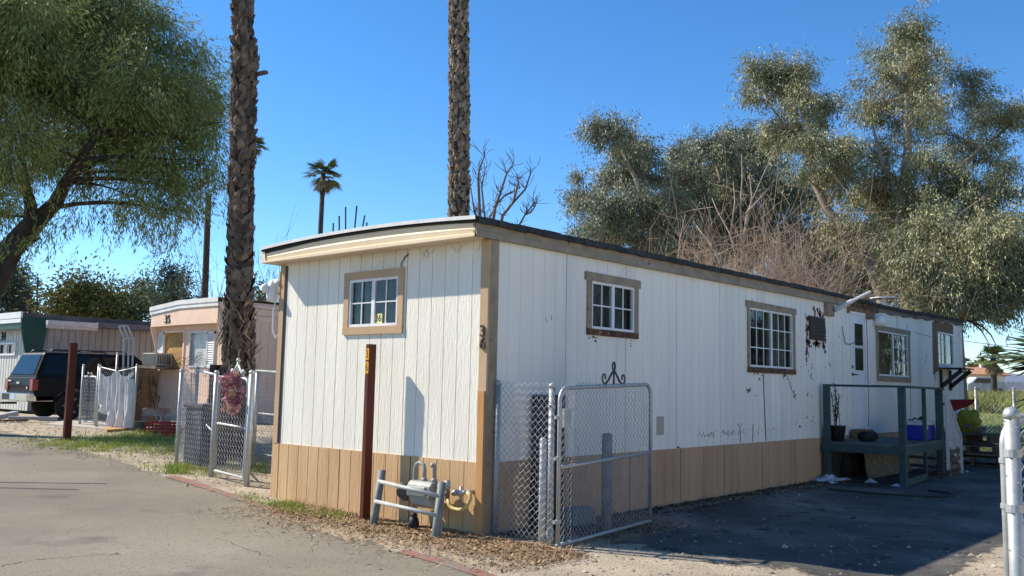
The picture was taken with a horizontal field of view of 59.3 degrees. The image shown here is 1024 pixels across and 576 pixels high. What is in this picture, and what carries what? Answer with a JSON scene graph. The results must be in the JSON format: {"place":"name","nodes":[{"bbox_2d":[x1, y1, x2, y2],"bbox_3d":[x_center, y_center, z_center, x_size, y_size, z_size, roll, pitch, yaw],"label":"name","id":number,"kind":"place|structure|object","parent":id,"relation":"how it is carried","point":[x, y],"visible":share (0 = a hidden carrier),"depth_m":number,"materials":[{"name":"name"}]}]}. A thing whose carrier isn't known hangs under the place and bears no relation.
{"place":"outdoors","nodes":[
{"label":"outdoors","id":0,"kind":"place"},
{"bbox_2d":[0,430,472,575],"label":"road","id":1,"kind":"structure","parent":0,"point":[101,510],"depth_m":8.78,"materials":[{"name":"asphalt"}]},
{"bbox_2d":[0,411,57,419],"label":"scrap metal","id":2,"kind":"object","parent":1,"relation":"on","point":[12,415],"visible":1,"depth_m":23.41,"materials":[{"name":"metal"}]},
{"bbox_2d":[165,476,295,516],"bbox_3d":[-3.574,2.595,11.337,0.288,0.132,3.607,7,-8,-41],"label":"kerb paint","id":3,"kind":"object","parent":1,"relation":"on","point":[208,487],"visible":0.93,"depth_m":11.48,"materials":[{"name":"paint"}]},
{"bbox_2d":[396,550,495,575],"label":"kerb paint","id":4,"kind":"object","parent":1,"relation":"on","point":[461,567],"visible":1,"depth_m":7.66,"materials":[{"name":"paint"}]},
{"bbox_2d":[0,390,1023,575],"bbox_3d":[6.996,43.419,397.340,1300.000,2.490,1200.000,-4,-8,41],"label":"ground","id":5,"kind":"structure","parent":0,"point":[607,563],"depth_m":8.44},
{"bbox_2d":[0,251,50,313],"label":"distant tree","id":6,"kind":"object","parent":5,"relation":"on","point":[11,302],"visible":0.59,"depth_m":52.36,"materials":[{"name":"green plant"}]},
{"bbox_2d":[55,343,77,440],"bbox_3d":[-8.427,2.021,17.131,0.220,1.950,0.340,-4,-8,41],"label":"number post","id":7,"kind":"object","parent":5,"relation":"on","point":[70,391],"visible":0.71,"depth_m":17.11,"materials":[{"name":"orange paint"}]},
{"bbox_2d":[0,312,155,410],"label":"mobile home","id":8,"kind":"object","parent":5,"relation":"on","point":[21,333],"visible":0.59,"depth_m":29.66,"materials":[{"name":"grey metal"}]},
{"bbox_2d":[0,342,16,355],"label":"window","id":9,"kind":"structure","parent":8,"relation":"in","point":[6,349],"depth_m":29.85,"materials":[{"name":"white glass"}]},
{"bbox_2d":[45,418,110,429],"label":"concrete slab","id":10,"kind":"structure","parent":5,"relation":"on","point":[75,424],"depth_m":22.11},
{"bbox_2d":[78,364,99,425],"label":"side gate","id":11,"kind":"structure","parent":10,"relation":"on","point":[82,396],"depth_m":22.31,"materials":[{"name":"metal"}]},
{"bbox_2d":[0,349,157,418],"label":"parked car","id":12,"kind":"object","parent":5,"relation":"on","point":[37,380],"visible":0.41,"depth_m":25.40,"materials":[{"name":"black paint"}]},
{"bbox_2d":[13,251,147,319],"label":"distant tree","id":13,"kind":"object","parent":5,"relation":"on","point":[80,298],"visible":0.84,"depth_m":40.08,"materials":[{"name":"green plant"}]},
{"bbox_2d":[0,429,183,468],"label":"grass","id":14,"kind":"structure","parent":5,"relation":"on","point":[119,440],"depth_m":16.21,"materials":[{"name":"plant"}]},
{"bbox_2d":[96,352,137,430],"bbox_3d":[-9.234,2.501,21.009,1.473,1.996,0.066,-3,-7,33],"label":"chain link fence","id":15,"kind":"object","parent":5,"relation":"on","point":[135,389],"visible":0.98,"depth_m":21.03,"materials":[{"name":"metal"}]},
{"bbox_2d":[98,370,133,427],"bbox_3d":[-9.263,2.565,20.948,1.375,1.334,0.205,-3,-7,34],"label":"tarpaulin","id":16,"kind":"object","parent":15,"relation":"attached to","point":[121,404],"visible":1,"depth_m":20.86,"materials":[{"name":"fabric"}]},
{"bbox_2d":[88,271,163,320],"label":"distant tree","id":17,"kind":"object","parent":5,"relation":"on","point":[138,311],"visible":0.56,"depth_m":42.19,"materials":[{"name":"green plant"}]},
{"bbox_2d":[118,325,133,375],"bbox_3d":[-9.158,2.114,21.320,0.486,2.476,0.060,4,-7,-23],"label":"ladder rack","id":18,"kind":"object","parent":5,"relation":"on","point":[126,333],"visible":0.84,"depth_m":21.38,"materials":[{"name":"metal"}]},
{"bbox_2d":[0,0,257,297],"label":"drooping tree","id":19,"kind":"object","parent":5,"relation":"on","point":[61,56],"visible":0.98,"depth_m":19.57,"materials":[{"name":"green plant"}]},
{"bbox_2d":[85,429,181,437],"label":"grass","id":20,"kind":"structure","parent":5,"relation":"on","point":[135,432],"depth_m":18.63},
{"bbox_2d":[107,255,160,320],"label":"distant tree","id":21,"kind":"object","parent":5,"relation":"on","point":[131,284],"visible":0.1,"depth_m":56.40,"materials":[{"name":"green plant"}]},
{"bbox_2d":[0,415,272,495],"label":"straw litter","id":22,"kind":"object","parent":5,"relation":"on","point":[128,449],"visible":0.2,"depth_m":15.90,"materials":[{"name":"brown plant"}]},
{"bbox_2d":[134,421,146,432],"bbox_3d":[-8.272,3.088,20.000,0.280,0.250,0.273,-4,-8,41],"label":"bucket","id":23,"kind":"object","parent":5,"relation":"on","point":[139,425],"visible":0.83,"depth_m":19.90,"materials":[{"name":"grey"}]},
{"bbox_2d":[127,367,159,428],"bbox_3d":[-8.839,2.692,21.603,0.429,1.560,2.057,2,-6,-8],"label":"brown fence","id":24,"kind":"object","parent":5,"relation":"on","point":[146,394],"visible":0.82,"depth_m":21.65,"materials":[{"name":"wood"}]},
{"bbox_2d":[0,419,288,500],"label":"gravel","id":25,"kind":"structure","parent":5,"relation":"on","point":[262,484],"depth_m":18.48,"materials":[{"name":"gravel"}]},
{"bbox_2d":[38,431,263,450],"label":"grass","id":26,"kind":"structure","parent":5,"relation":"on","point":[145,439],"depth_m":17.36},
{"bbox_2d":[142,415,170,427],"bbox_3d":[-8.553,3.205,21.458,0.760,0.360,0.197,4,-7,-22],"label":"block stack","id":27,"kind":"object","parent":5,"relation":"on","point":[163,418],"visible":0.32,"depth_m":21.48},
{"bbox_2d":[142,408,174,416],"bbox_3d":[-8.530,2.966,21.474,0.888,0.200,0.152,4,-7,-24],"label":"broken board","id":28,"kind":"object","parent":27,"relation":"on","point":[170,412],"visible":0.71,"depth_m":21.48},
{"bbox_2d":[144,421,184,436],"bbox_3d":[-7.285,2.961,18.872,0.694,0.300,0.395,0,-6,12],"label":"red crate","id":29,"kind":"object","parent":5,"relation":"on","point":[156,425],"visible":0.68,"depth_m":18.70,"materials":[{"name":"plastic"}]},
{"bbox_2d":[136,242,214,321],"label":"distant tree","id":30,"kind":"object","parent":5,"relation":"on","point":[170,291],"visible":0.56,"depth_m":53.95,"materials":[{"name":"green plant"}]},
{"bbox_2d":[128,460,229,477],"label":"grass","id":31,"kind":"structure","parent":5,"relation":"on","point":[170,468],"depth_m":13.30,"materials":[{"name":"plant"}]},
{"bbox_2d":[97,442,271,463],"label":"grass","id":32,"kind":"structure","parent":5,"relation":"on","point":[164,451],"depth_m":15.31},
{"bbox_2d":[201,196,210,297],"bbox_3d":[-12.964,0.515,37.997,0.460,9.054,0.322,2,-6,-7],"label":"utility pole","id":33,"kind":"object","parent":5,"relation":"on","point":[206,257],"depth_m":38.08,"materials":[{"name":"brown wood"}]},
{"bbox_2d":[183,404,228,465],"bbox_3d":[-4.833,2.321,14.231,0.580,0.960,0.540,-4,-8,41],"label":"wheeled bin","id":34,"kind":"object","parent":5,"relation":"on","point":[202,419],"visible":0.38,"depth_m":14.04,"materials":[{"name":"grey plastic"}]},
{"bbox_2d":[149,297,278,422],"bbox_3d":[-4.762,2.767,31.184,4.289,3.534,14.320,-4,-8,41],"label":"mobile home","id":35,"kind":"object","parent":5,"relation":"on","point":[185,329],"visible":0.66,"depth_m":26.10,"materials":[{"name":"pink paint"}]},
{"bbox_2d":[161,330,185,371],"bbox_3d":[-10.088,1.883,26.816,1.216,1.236,0.050,-4,-8,41],"label":"window","id":36,"kind":"structure","parent":35,"relation":"in","point":[174,340],"depth_m":26.79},
{"bbox_2d":[188,331,208,366],"bbox_3d":[-9.023,1.767,25.922,1.011,1.032,0.080,-4,-8,41],"label":"window","id":37,"kind":"structure","parent":35,"relation":"in","point":[197,339],"depth_m":26.04,"materials":[{"name":"white glass"}]},
{"bbox_2d":[174,366,255,486],"bbox_3d":[-4.825,2.114,13.892,0.645,1.854,4.208,5,-7,-29],"label":"chain link fence","id":38,"kind":"object","parent":5,"relation":"on","point":[249,425],"visible":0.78,"depth_m":13.17,"materials":[{"name":"metal"}]},
{"bbox_2d":[213,358,248,478],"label":"garden gate","id":39,"kind":"structure","parent":38,"relation":"attached to","point":[242,378],"depth_m":12.58,"materials":[{"name":"metal"}]},
{"bbox_2d":[216,371,245,415],"bbox_3d":[-3.913,1.462,12.485,0.406,0.614,0.215,3,-6,-14],"label":"flower wreath","id":40,"kind":"object","parent":39,"relation":"attached to","point":[232,399],"visible":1,"depth_m":12.46,"materials":[{"name":"pink plant"}]},
{"bbox_2d":[152,227,278,300],"bbox_3d":[-11.370,0.556,34.242,4.702,8.423,5.990,-4,-8,41],"label":"bare tree","id":41,"kind":"object","parent":5,"relation":"on","point":[201,291],"visible":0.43,"depth_m":33.70,"materials":[{"name":"plant"}]},
{"bbox_2d":[208,365,222,403],"bbox_3d":[-5.131,2.144,15.513,0.180,1.632,0.180,-4,-8,41],"label":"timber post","id":42,"kind":"object","parent":5,"relation":"on","point":[213,368],"visible":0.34,"depth_m":15.51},
{"bbox_2d":[182,457,271,480],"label":"grass","id":43,"kind":"structure","parent":5,"relation":"on","point":[262,471],"depth_m":13.71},
{"bbox_2d":[210,0,267,459],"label":"palm trunk","id":44,"kind":"object","parent":5,"relation":"on","point":[239,332],"visible":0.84,"depth_m":15.38,"materials":[{"name":"plant"}]},
{"bbox_2d":[254,270,266,300],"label":"distant tree","id":45,"kind":"object","parent":5,"relation":"on","point":[262,297],"visible":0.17,"depth_m":41.57,"materials":[{"name":"green plant"}]},
{"bbox_2d":[224,211,297,302],"bbox_3d":[-7.401,0.862,28.927,3.641,6.830,5.799,4,-7,-26],"label":"bare tree","id":46,"kind":"object","parent":5,"relation":"on","point":[268,268],"visible":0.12,"depth_m":29.10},
{"bbox_2d":[252,134,270,287],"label":"fan palm","id":47,"kind":"object","parent":5,"relation":"on","point":[258,141],"visible":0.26,"depth_m":58.60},
{"bbox_2d":[251,369,275,463],"bbox_3d":[-3.002,2.113,13.700,2.718,1.720,0.067,-3,-7,32],"label":"chain link fence","id":48,"kind":"object","parent":5,"relation":"on","point":[255,419],"visible":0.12,"depth_m":14.36,"materials":[{"name":"metal"}]},
{"bbox_2d":[204,485,368,523],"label":"grass","id":49,"kind":"structure","parent":5,"relation":"on","point":[284,504],"depth_m":10.60,"materials":[{"name":"plant"}]},
{"bbox_2d":[301,157,342,233],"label":"fan palm","id":50,"kind":"object","parent":5,"relation":"on","point":[323,186],"visible":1,"depth_m":61.45,"materials":[{"name":"plant"}]},
{"bbox_2d":[360,344,375,519],"bbox_3d":[-1.606,1.689,9.998,0.060,2.127,0.110,-4,-8,41],"label":"number post","id":51,"kind":"object","parent":5,"relation":"on","point":[368,425],"visible":0.96,"depth_m":9.98,"materials":[{"name":"brown"}]},
{"bbox_2d":[170,499,592,574],"bbox_3d":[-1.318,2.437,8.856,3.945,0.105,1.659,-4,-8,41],"label":"dry leaf litter","id":52,"kind":"object","parent":5,"relation":"on","point":[420,527],"visible":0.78,"depth_m":8.74,"materials":[{"name":"plant"}]},
{"bbox_2d":[370,469,445,538],"bbox_3d":[-1.093,2.341,9.269,1.120,0.843,0.228,-5,-9,44],"label":"pipe barrier","id":53,"kind":"object","parent":5,"relation":"on","point":[439,495],"visible":0.8,"depth_m":9.21,"materials":[{"name":"metal"}]},
{"bbox_2d":[447,0,470,216],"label":"palm trunk","id":54,"kind":"object","parent":5,"relation":"on","point":[459,145],"visible":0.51,"depth_m":20.34,"materials":[{"name":"plant"}]},
{"bbox_2d":[459,140,544,224],"bbox_3d":[-0.314,0.159,19.311,1.085,6.520,2.375,-4,-8,41],"label":"pruned tree","id":55,"kind":"object","parent":5,"relation":"on","point":[495,206],"visible":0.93,"depth_m":19.30,"materials":[{"name":"plant"}]},
{"bbox_2d":[491,380,555,545],"bbox_3d":[0.085,1.819,8.954,0.904,1.794,0.101,-4,-8,41],"label":"chain link fence","id":56,"kind":"object","parent":5,"relation":"on","point":[550,461],"visible":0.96,"depth_m":8.90,"materials":[{"name":"metal"}]},
{"bbox_2d":[553,361,651,547],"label":"driveway gate","id":57,"kind":"structure","parent":56,"relation":"attached to","point":[563,416],"depth_m":9.26,"materials":[{"name":"metal"}]},
{"bbox_2d":[538,438,546,542],"bbox_3d":[0.298,2.037,8.855,0.072,1.110,0.070,-4,-8,41],"label":"pipe post","id":58,"kind":"object","parent":5,"relation":"on","point":[542,494],"visible":0.68,"depth_m":8.83,"materials":[{"name":"metal"}]},
{"bbox_2d":[530,395,564,529],"bbox_3d":[0.395,1.879,9.786,0.066,1.425,0.496,-4,-8,41],"label":"slate board","id":59,"kind":"object","parent":5,"relation":"on","point":[537,449],"visible":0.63,"depth_m":9.68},
{"bbox_2d":[261,215,973,535],"bbox_3d":[4.224,1.719,16.872,4.518,3.680,18.084,-4,-8,41],"label":"mobile home","id":60,"kind":"object","parent":5,"relation":"on","point":[735,370],"visible":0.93,"depth_m":10.99,"materials":[{"name":"white paint"}]},
{"bbox_2d":[342,267,404,334],"bbox_3d":[-1.571,0.173,10.537,1.053,0.744,0.186,-4,-8,41],"label":"window","id":61,"kind":"structure","parent":60,"relation":"in","point":[367,294],"depth_m":10.52,"materials":[{"name":"white plastic"}]},
{"bbox_2d":[396,461,474,534],"bbox_3d":[-0.793,2.195,9.252,1.056,0.794,0.308,-3,-7,32],"label":"gas meter","id":62,"kind":"object","parent":60,"relation":"attached to","point":[421,500],"visible":0.85,"depth_m":9.26,"materials":[{"name":"metal"}]},
{"bbox_2d":[584,271,640,338],"bbox_3d":[1.184,0.230,11.055,0.186,0.746,1.180,-4,-8,41],"label":"window","id":63,"kind":"structure","parent":60,"relation":"in","point":[612,302],"depth_m":11.04,"materials":[{"name":"white plastic"}]},
{"bbox_2d":[745,300,796,374],"bbox_3d":[4.088,0.817,14.372,0.186,1.094,1.821,-4,-8,41],"label":"window","id":64,"kind":"structure","parent":60,"relation":"in","point":[771,336],"depth_m":14.39,"materials":[{"name":"white plastic"}]},
{"bbox_2d":[849,312,867,428],"bbox_3d":[6.591,1.644,17.099,0.121,2.332,0.807,-4,-8,41],"label":"door","id":65,"kind":"structure","parent":60,"relation":"in","point":[859,408],"depth_m":17.14,"materials":[{"name":"white plastic"}]},
{"bbox_2d":[875,326,910,382],"bbox_3d":[7.863,1.389,18.699,0.186,1.116,2.123,-4,-8,41],"label":"window","id":66,"kind":"structure","parent":60,"relation":"in","point":[893,357],"depth_m":18.74,"materials":[{"name":"white glass"}]},
{"bbox_2d":[938,332,953,365],"bbox_3d":[10.297,1.464,21.525,0.172,0.783,1.255,-4,-8,41],"label":"window","id":67,"kind":"structure","parent":60,"relation":"in","point":[946,357],"depth_m":21.65,"materials":[{"name":"white glass"}]},
{"bbox_2d":[943,399,974,410],"bbox_3d":[10.198,2.674,20.508,0.686,0.284,0.120,1,-6,0],"label":"wheelbarrow","id":68,"kind":"object","parent":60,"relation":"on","point":[957,404],"visible":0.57,"depth_m":20.45,"materials":[{"name":"metal"}]},
{"bbox_2d":[956,409,982,431],"bbox_3d":[10.951,3.202,21.575,0.611,0.605,0.660,-4,-8,41],"label":"yellow cover","id":69,"kind":"object","parent":60,"relation":"on","point":[966,416],"visible":0.76,"depth_m":21.41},
{"bbox_2d":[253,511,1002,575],"bbox_3d":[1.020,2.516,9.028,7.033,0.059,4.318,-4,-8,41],"label":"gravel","id":70,"kind":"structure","parent":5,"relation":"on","point":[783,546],"depth_m":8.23,"materials":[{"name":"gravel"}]},
{"bbox_2d":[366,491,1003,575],"bbox_3d":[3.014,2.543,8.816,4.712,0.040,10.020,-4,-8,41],"label":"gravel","id":71,"kind":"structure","parent":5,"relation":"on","point":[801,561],"depth_m":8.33,"materials":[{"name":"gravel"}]},
{"bbox_2d":[634,118,990,428],"bbox_3d":[7.117,1.655,24.745,13.712,11.346,12.660,3,-6,-16],"label":"bare bush","id":72,"kind":"object","parent":5,"relation":"on","point":[800,274],"visible":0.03,"depth_m":23.80,"materials":[{"name":"plant"}]},
{"bbox_2d":[967,377,1007,392],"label":"parked car","id":73,"kind":"object","parent":5,"relation":"on","point":[984,380],"visible":0.35,"depth_m":99.45,"materials":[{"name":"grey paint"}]},
{"bbox_2d":[966,364,1010,391],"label":"distant house","id":74,"kind":"structure","parent":5,"relation":"on","point":[980,371],"depth_m":113.83,"materials":[{"name":"beige paint"}]},
{"bbox_2d":[967,381,1023,393],"bbox_3d":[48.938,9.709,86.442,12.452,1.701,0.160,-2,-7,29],"label":"parked car","id":75,"kind":"object","parent":5,"relation":"on","point":[1018,386],"visible":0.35,"depth_m":86.99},
{"bbox_2d":[975,318,1023,425],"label":"fan palm","id":76,"kind":"object","parent":5,"relation":"on","point":[1018,359],"visible":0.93,"depth_m":16.17,"materials":[{"name":"plant"}]},
{"bbox_2d":[1002,407,1023,575],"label":"gate post","id":77,"kind":"object","parent":5,"relation":"on","point":[1012,450],"visible":1,"depth_m":3.95,"materials":[{"name":"metal"}]},
{"bbox_2d":[999,414,1023,575],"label":"chain link gate","id":78,"kind":"structure","parent":77,"relation":"attached to","point":[1003,507],"depth_m":4.02,"materials":[{"name":"metal"}]},
{"bbox_2d":[0,0,1023,374],"label":"sky","id":79,"kind":"structure","parent":0,"point":[363,84],"materials":[{"name":"blue"}]},
{"bbox_2d":[563,458,1023,575],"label":"driveway","id":80,"kind":"structure","parent":0,"point":[977,489],"depth_m":10.17,"materials":[{"name":"asphalt"}]},
{"bbox_2d":[561,505,595,527],"bbox_3d":[0.737,2.522,9.924,0.180,0.190,0.400,-4,-8,41],"label":"cinder block","id":81,"kind":"object","parent":80,"relation":"on","point":[583,520],"depth_m":9.82,"materials":[{"name":"concrete"}]},
{"bbox_2d":[465,513,697,556],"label":"straw litter","id":82,"kind":"object","parent":80,"relation":"on","point":[610,539],"visible":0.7,"depth_m":9.25,"materials":[{"name":"plant"}]},
{"bbox_2d":[601,433,611,531],"bbox_3d":[1.010,2.119,9.577,0.112,1.133,0.110,-4,-8,41],"label":"bollard","id":83,"kind":"object","parent":80,"relation":"on","point":[607,476],"visible":0.64,"depth_m":9.54,"materials":[{"name":"grey metal"}]},
{"bbox_2d":[501,479,873,538],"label":"dark leaf litter","id":84,"kind":"object","parent":80,"relation":"on","point":[711,499],"visible":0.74,"depth_m":12.02,"materials":[{"name":"plant"}]},
{"bbox_2d":[813,474,851,483],"bbox_3d":[5.398,3.227,15.298,0.584,0.116,0.968,-4,-8,41],"label":"plastic sheet","id":85,"kind":"object","parent":80,"relation":"on","point":[831,478],"visible":0.94,"depth_m":15.17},
{"bbox_2d":[821,384,944,487],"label":"porch deck","id":86,"kind":"structure","parent":80,"relation":"on","point":[904,449],"depth_m":15.41,"materials":[{"name":"grey paint"}]},
{"bbox_2d":[830,383,845,441],"bbox_3d":[5.637,2.150,15.615,0.320,1.010,0.312,-4,-8,41],"label":"potted plant","id":87,"kind":"object","parent":86,"relation":"on","point":[837,433],"visible":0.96,"depth_m":15.50,"materials":[{"name":"green plant"}]},
{"bbox_2d":[832,444,879,477],"bbox_3d":[6.350,3.125,16.450,0.139,0.620,2.570,-4,-8,41],"label":"plastic sheet","id":88,"kind":"object","parent":86,"relation":"hanging from","point":[848,465],"visible":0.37,"depth_m":16.02,"materials":[{"name":"plastic"}]},
{"bbox_2d":[851,429,873,438],"bbox_3d":[6.476,2.697,16.608,0.252,0.170,0.450,-4,-8,41],"label":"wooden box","id":89,"kind":"object","parent":86,"relation":"on","point":[854,433],"visible":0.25,"depth_m":16.49,"materials":[{"name":"brown wood"}]},
{"bbox_2d":[858,431,877,440],"bbox_3d":[6.226,2.590,15.718,0.470,0.176,0.180,7,-8,-43],"label":"rolled mat","id":90,"kind":"object","parent":86,"relation":"on","point":[867,435],"visible":1,"depth_m":15.60,"materials":[{"name":"black rubber"}]},
{"bbox_2d":[907,420,935,440],"bbox_3d":[7.558,2.642,16.690,0.417,0.340,0.710,-4,-8,41],"label":"cool box","id":91,"kind":"object","parent":86,"relation":"on","point":[914,429],"visible":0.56,"depth_m":16.46,"materials":[{"name":"blue plastic"}]},
{"bbox_2d":[863,454,910,478],"bbox_3d":[6.903,3.235,16.510,1.848,0.441,0.092,7,-8,-43],"label":"leaning board","id":92,"kind":"object","parent":80,"relation":"on","point":[877,465],"visible":0.71,"depth_m":16.27,"materials":[{"name":"wood"}]},
{"bbox_2d":[828,488,954,497],"bbox_3d":[5.853,3.117,13.683,1.826,0.042,0.805,2,-6,-5],"label":"garden hose","id":93,"kind":"object","parent":80,"relation":"on","point":[946,496],"visible":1,"depth_m":13.49,"materials":[{"name":"grey"}]},
{"bbox_2d":[894,394,963,474],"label":"porch stairs","id":94,"kind":"structure","parent":80,"relation":"on","point":[953,443],"depth_m":17.14,"materials":[{"name":"grey wood"}]},
{"bbox_2d":[951,454,999,467],"bbox_3d":[10.090,3.746,19.583,1.040,0.193,1.100,-2,-7,29],"label":"pallet","id":95,"kind":"object","parent":80,"relation":"on","point":[972,462],"visible":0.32,"depth_m":19.20,"materials":[{"name":"brown wood"}]},
{"bbox_2d":[963,443,999,455],"bbox_3d":[10.095,3.508,19.609,1.040,0.193,1.100,-3,-8,37],"label":"pallet","id":96,"kind":"object","parent":95,"relation":"on","point":[972,448],"visible":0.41,"depth_m":19.21,"materials":[{"name":"brown wood"}]},
{"bbox_2d":[944,432,999,443],"bbox_3d":[10.100,3.269,19.635,1.040,0.193,1.100,-5,-9,45],"label":"pallet","id":97,"kind":"object","parent":96,"relation":"on","point":[976,438],"visible":0.49,"depth_m":19.27,"materials":[{"name":"brown wood"}]},
{"bbox_2d":[963,423,986,432],"bbox_3d":[10.055,3.057,19.602,0.394,0.170,1.090,-3,-8,35],"label":"scrap timber","id":98,"kind":"object","parent":97,"relation":"on","point":[969,426],"visible":1,"depth_m":19.54,"materials":[{"name":"brown wood"}]},
{"bbox_2d":[979,411,1023,452],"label":"grass field","id":99,"kind":"structure","parent":0,"point":[993,424],"depth_m":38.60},
{"bbox_2d":[550,102,716,262],"bbox_3d":[4.863,-0.985,36.576,6.398,12.458,7.204,2,-6,-4],"label":"eucalyptus tree","id":100,"kind":"object","parent":99,"relation":"on","point":[615,218],"visible":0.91,"depth_m":35.40,"materials":[{"name":"green plant"}]},
{"bbox_2d":[642,109,923,311],"bbox_3d":[10.999,-1.367,38.014,14.533,13.760,8.644,-1,-6,16],"label":"eucalyptus tree","id":101,"kind":"object","parent":99,"relation":"on","point":[693,153],"visible":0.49,"depth_m":36.87,"materials":[{"name":"green plant"}]},
{"bbox_2d":[724,35,905,305],"bbox_3d":[9.798,-2.110,30.240,5.959,14.033,5.930,-4,-8,41],"label":"eucalyptus tree","id":102,"kind":"object","parent":99,"relation":"on","point":[776,77],"visible":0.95,"depth_m":30.05,"materials":[{"name":"green plant"}]},
{"bbox_2d":[831,0,1023,310],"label":"eucalyptus tree","id":103,"kind":"object","parent":99,"relation":"on","point":[912,89],"visible":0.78,"depth_m":30.88,"materials":[{"name":"green plant"}]},
{"bbox_2d":[846,157,1023,409],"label":"eucalyptus tree","id":104,"kind":"object","parent":99,"relation":"on","point":[984,260],"visible":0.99,"depth_m":24.73,"materials":[{"name":"green plant"}]},
{"bbox_2d":[973,342,1009,392],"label":"fan palm","id":105,"kind":"object","parent":99,"relation":"on","point":[993,370],"visible":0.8,"depth_m":78.81,"materials":[{"name":"plant"}]},
{"bbox_2d":[966,387,1023,447],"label":"chain link fence","id":106,"kind":"object","parent":99,"relation":"on","point":[976,403],"visible":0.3,"depth_m":25.39,"materials":[{"name":"metal"}]},
{"bbox_2d":[968,388,1023,413],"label":"dry brush","id":107,"kind":"object","parent":99,"relation":"on","point":[993,398],"visible":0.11,"depth_m":49.62,"materials":[{"name":"green plant"}]},
{"bbox_2d":[1004,373,1023,382],"bbox_3d":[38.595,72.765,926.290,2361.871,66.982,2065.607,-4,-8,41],"label":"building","id":108,"kind":"structure","parent":0,"point":[1020,378],"depth_m":1428.95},
{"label":"leaning board","id":109,"kind":"object","parent":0,"visible":0},
{"bbox_2d":[134,365,176,368],"bbox_3d":[-10.711,2.361,26.786,1.748,0.095,0.660,-4,-8,41],"label":"plank shelf","id":110,"kind":"object","parent":109,"relation":"on","point":[156,366],"visible":0.75,"depth_m":26.29,"materials":[{"name":"wood"}]},
{"bbox_2d":[142,353,171,365],"bbox_3d":[-10.629,2.140,26.934,0.804,0.369,0.532,-4,-8,41],"label":"air conditioner","id":111,"kind":"object","parent":110,"relation":"on","point":[160,359],"visible":0.85,"depth_m":26.68,"materials":[{"name":"beige metal"}]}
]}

